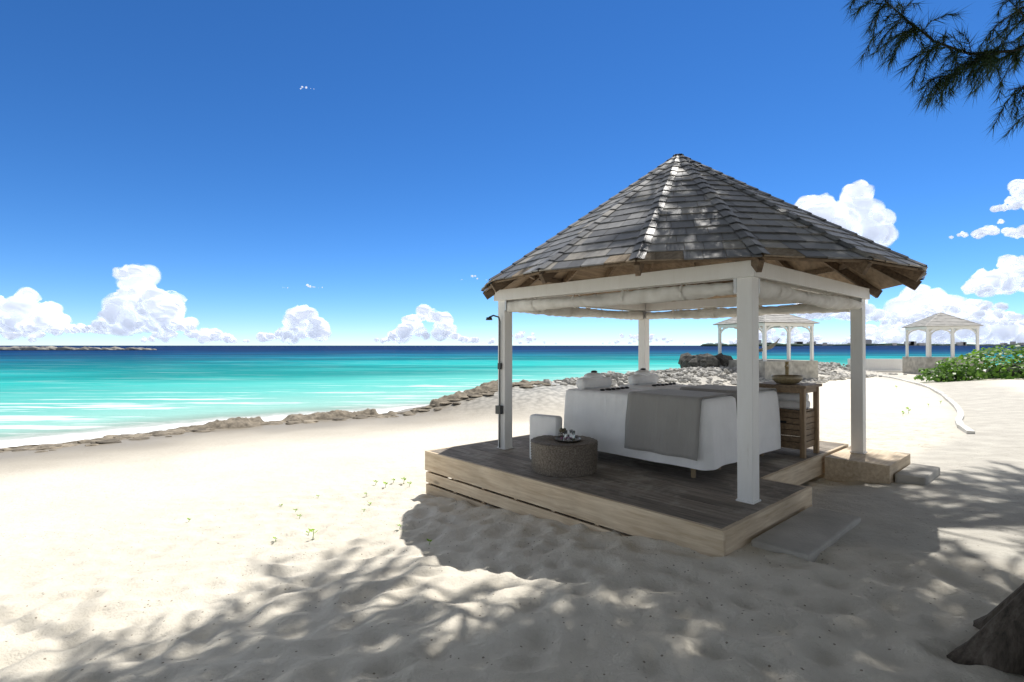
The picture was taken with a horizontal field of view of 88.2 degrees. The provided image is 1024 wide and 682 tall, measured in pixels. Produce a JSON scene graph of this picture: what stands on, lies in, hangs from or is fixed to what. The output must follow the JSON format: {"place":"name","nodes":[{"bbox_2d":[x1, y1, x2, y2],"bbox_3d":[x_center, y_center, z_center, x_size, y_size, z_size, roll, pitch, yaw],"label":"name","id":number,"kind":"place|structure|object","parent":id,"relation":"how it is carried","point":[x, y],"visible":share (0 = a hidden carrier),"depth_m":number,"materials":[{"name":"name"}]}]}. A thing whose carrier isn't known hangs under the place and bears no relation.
{"place":"outdoors","nodes":[
{"label":"outdoors","id":0,"kind":"place"},
{"bbox_2d":[0,331,44,342],"bbox_3d":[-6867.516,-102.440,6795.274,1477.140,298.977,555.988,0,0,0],"label":"cloud","id":1,"kind":"structure","parent":0,"point":[11,335],"depth_m":6743.80,"materials":[{"name":"white"}]},
{"bbox_2d":[0,288,107,335],"bbox_3d":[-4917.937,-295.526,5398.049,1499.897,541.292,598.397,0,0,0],"label":"cloud","id":2,"kind":"structure","parent":0,"point":[22,310],"depth_m":5239.54,"materials":[{"name":"white"}]},
{"bbox_2d":[73,265,198,335],"bbox_3d":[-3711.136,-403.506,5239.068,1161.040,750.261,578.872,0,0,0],"label":"cloud","id":3,"kind":"structure","parent":0,"point":[138,301],"depth_m":5053.69,"materials":[{"name":"white"}]},
{"bbox_2d":[140,328,249,343],"bbox_3d":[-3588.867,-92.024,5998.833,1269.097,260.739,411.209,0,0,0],"label":"cloud","id":4,"kind":"structure","parent":0,"point":[205,335],"depth_m":5891.90,"materials":[{"name":"white"}]},
{"bbox_2d":[256,305,330,343],"bbox_3d":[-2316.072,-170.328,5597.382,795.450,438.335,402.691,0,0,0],"label":"cloud","id":5,"kind":"structure","parent":0,"point":[302,321],"depth_m":5513.77,"materials":[{"name":"white"}]},
{"bbox_2d":[374,305,479,343],"bbox_3d":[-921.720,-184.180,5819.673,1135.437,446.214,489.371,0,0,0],"label":"cloud","id":6,"kind":"structure","parent":0,"point":[412,324],"depth_m":5709.28,"materials":[{"name":"white"}]},
{"bbox_2d":[0,346,1022,447],"bbox_3d":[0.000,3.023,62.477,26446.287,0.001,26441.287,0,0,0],"label":"sea water","id":7,"kind":"structure","parent":0,"point":[54,396],"depth_m":42.48,"materials":[{"name":"teal liquid"}]},
{"bbox_2d":[0,346,156,349],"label":"breakwater rocks","id":8,"kind":"object","parent":7,"relation":"in","point":[50,348],"visible":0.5,"depth_m":275.15,"materials":[{"name":"grey stone"}]},
{"bbox_2d":[0,366,1023,681],"bbox_3d":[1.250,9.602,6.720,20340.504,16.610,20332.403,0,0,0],"label":"beach ground","id":9,"kind":"structure","parent":0,"point":[116,564],"depth_m":4.37,"materials":[{"name":"beige sand"}]},
{"bbox_2d":[0,379,550,452],"bbox_3d":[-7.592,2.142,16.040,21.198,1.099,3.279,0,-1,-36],"label":"shoreline rocks","id":10,"kind":"object","parent":9,"relation":"on","point":[106,439],"visible":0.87,"depth_m":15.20,"materials":[{"name":"grey stone"}]},
{"bbox_2d":[187,385,940,544],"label":"beach plants","id":11,"kind":"object","parent":9,"relation":"on","point":[311,530],"visible":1,"depth_m":7.16,"materials":[{"name":"green plant"}]},
{"bbox_2d":[425,153,939,561],"bbox_3d":[2.428,-0.143,7.570,5.724,5.113,5.815,0,-1,-42],"label":"gazebo","id":12,"kind":"object","parent":9,"relation":"on","point":[716,470],"visible":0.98,"depth_m":6.08,"materials":[{"name":"grey wood"}]},
{"bbox_2d":[678,352,732,367],"bbox_3d":[13.712,1.646,37.254,3.340,1.661,3.598,0,0,0],"label":"boulder","id":13,"kind":"object","parent":9,"relation":"on","point":[687,359],"visible":0.69,"depth_m":36.02,"materials":[{"name":"grey stone"}]},
{"bbox_2d":[537,362,906,386],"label":"rocks","id":14,"kind":"object","parent":9,"relation":"on","point":[707,372],"visible":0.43,"depth_m":31.07,"materials":[{"name":"grey stone"}]},
{"bbox_2d":[713,314,818,379],"bbox_3d":[17.200,0.291,35.999,4.757,5.221,4.757,0,-1,-20],"label":"gazebo","id":15,"kind":"object","parent":9,"relation":"on","point":[806,369],"visible":0.66,"depth_m":34.20,"materials":[{"name":"white paint"}]},
{"bbox_2d":[848,359,901,372],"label":"low wall","id":16,"kind":"structure","parent":9,"relation":"on","point":[887,365],"depth_m":47.75,"materials":[{"name":"paint"}]},
{"bbox_2d":[879,375,974,433],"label":"path kerb stones","id":17,"kind":"object","parent":9,"relation":"on","point":[960,425],"visible":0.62,"depth_m":15.83,"materials":[{"name":"white stone"}]},
{"bbox_2d":[902,312,983,373],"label":"gazebo","id":18,"kind":"object","parent":9,"relation":"on","point":[937,322],"visible":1,"depth_m":41.35,"materials":[{"name":"white paint"}]},
{"bbox_2d":[914,343,1023,381],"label":"sea grape shrub","id":19,"kind":"object","parent":9,"relation":"on","point":[975,372],"depth_m":27.39,"materials":[{"name":"green plant"}]},
{"bbox_2d":[946,583,1023,675],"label":"casuarina tree","id":20,"kind":"object","parent":9,"relation":"on","point":[996,641],"visible":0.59,"depth_m":2.75,"materials":[{"name":"brown plant"}]},
{"bbox_2d":[0,0,1023,345],"label":"sky","id":21,"kind":"structure","parent":0,"point":[431,146],"materials":[{"name":"blue"}]},
{"bbox_2d":[488,331,556,344],"bbox_3d":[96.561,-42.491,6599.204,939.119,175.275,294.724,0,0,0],"label":"cloud","id":22,"kind":"structure","parent":0,"point":[520,334],"depth_m":6610.33,"materials":[{"name":"white"}]},
{"bbox_2d":[602,333,684,343],"bbox_3d":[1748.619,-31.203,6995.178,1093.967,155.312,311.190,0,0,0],"label":"cloud","id":23,"kind":"structure","parent":0,"point":[651,337],"depth_m":6958.44,"materials":[{"name":"white"}]},
{"bbox_2d":[706,328,806,343],"bbox_3d":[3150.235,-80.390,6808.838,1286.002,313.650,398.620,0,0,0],"label":"cloud","id":24,"kind":"structure","parent":0,"point":[783,333],"depth_m":6726.24,"materials":[{"name":"white"}]},
{"bbox_2d":[729,327,822,343],"bbox_3d":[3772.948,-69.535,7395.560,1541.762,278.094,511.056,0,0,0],"label":"cloud","id":25,"kind":"structure","parent":0,"point":[806,335],"depth_m":7204.73,"materials":[{"name":"white"}]},
{"bbox_2d":[794,180,896,245],"bbox_3d":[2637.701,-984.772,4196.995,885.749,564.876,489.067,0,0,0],"label":"cloud","id":26,"kind":"structure","parent":0,"point":[857,209],"depth_m":4052.70,"materials":[{"name":"white"}]},
{"bbox_2d":[796,300,903,321],"bbox_3d":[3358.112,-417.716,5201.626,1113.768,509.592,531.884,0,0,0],"label":"cloud","id":27,"kind":"structure","parent":0,"point":[872,313],"depth_m":5052.77,"materials":[{"name":"white"}]},
{"bbox_2d":[821,324,947,343],"bbox_3d":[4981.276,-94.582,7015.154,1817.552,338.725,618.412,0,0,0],"label":"cloud","id":28,"kind":"structure","parent":0,"point":[871,329],"depth_m":6917.77,"materials":[{"name":"white"}]},
{"bbox_2d":[816,345,1023,345],"bbox_3d":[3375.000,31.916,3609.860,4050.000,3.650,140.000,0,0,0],"label":"distant island land","id":29,"kind":"structure","parent":0,"point":[931,345],"depth_m":3539.87,"materials":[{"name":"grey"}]},
{"bbox_2d":[700,343,802,345],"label":"cay trees","id":30,"kind":"object","parent":29,"relation":"on","point":[760,344],"visible":0.23,"depth_m":1486.10,"materials":[{"name":"green plant"}]},
{"bbox_2d":[759,340,1023,344],"bbox_3d":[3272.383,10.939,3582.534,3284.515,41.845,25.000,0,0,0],"label":"distant island buildings","id":31,"kind":"structure","parent":29,"relation":"on","point":[914,342],"depth_m":3570.04,"materials":[{"name":"grey"}]},
{"bbox_2d":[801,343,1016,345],"bbox_3d":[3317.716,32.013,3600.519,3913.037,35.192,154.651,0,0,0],"label":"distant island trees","id":32,"kind":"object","parent":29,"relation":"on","point":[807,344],"visible":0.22,"depth_m":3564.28,"materials":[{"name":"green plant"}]},
{"bbox_2d":[841,0,1023,142],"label":"casuarina","id":33,"kind":"object","parent":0,"point":[987,64],"depth_m":4.37,"materials":[{"name":"green plant"}]},
{"bbox_2d":[866,285,1023,343],"bbox_3d":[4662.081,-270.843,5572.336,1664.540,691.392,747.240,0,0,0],"label":"cloud","id":34,"kind":"structure","parent":0,"point":[908,300],"depth_m":5409.96,"materials":[{"name":"white"}]},
{"bbox_2d":[880,300,1023,324],"bbox_3d":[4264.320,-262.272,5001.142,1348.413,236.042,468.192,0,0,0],"label":"cloud","id":35,"kind":"structure","parent":0,"point":[974,314],"depth_m":4903.58,"materials":[{"name":"white"}]},
{"bbox_2d":[949,219,1023,238],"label":"cloud","id":36,"kind":"structure","parent":0,"point":[1018,232],"depth_m":4406.43,"materials":[{"name":"white"}]},
{"bbox_2d":[961,255,1023,296],"bbox_3d":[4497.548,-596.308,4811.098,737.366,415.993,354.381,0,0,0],"label":"cloud","id":37,"kind":"structure","parent":0,"point":[1007,277],"depth_m":4724.58,"materials":[{"name":"white"}]},
{"bbox_2d":[990,179,1023,211],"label":"cloud","id":38,"kind":"structure","parent":0,"point":[1015,201],"depth_m":3990.76,"materials":[{"name":"white"}]}
]}

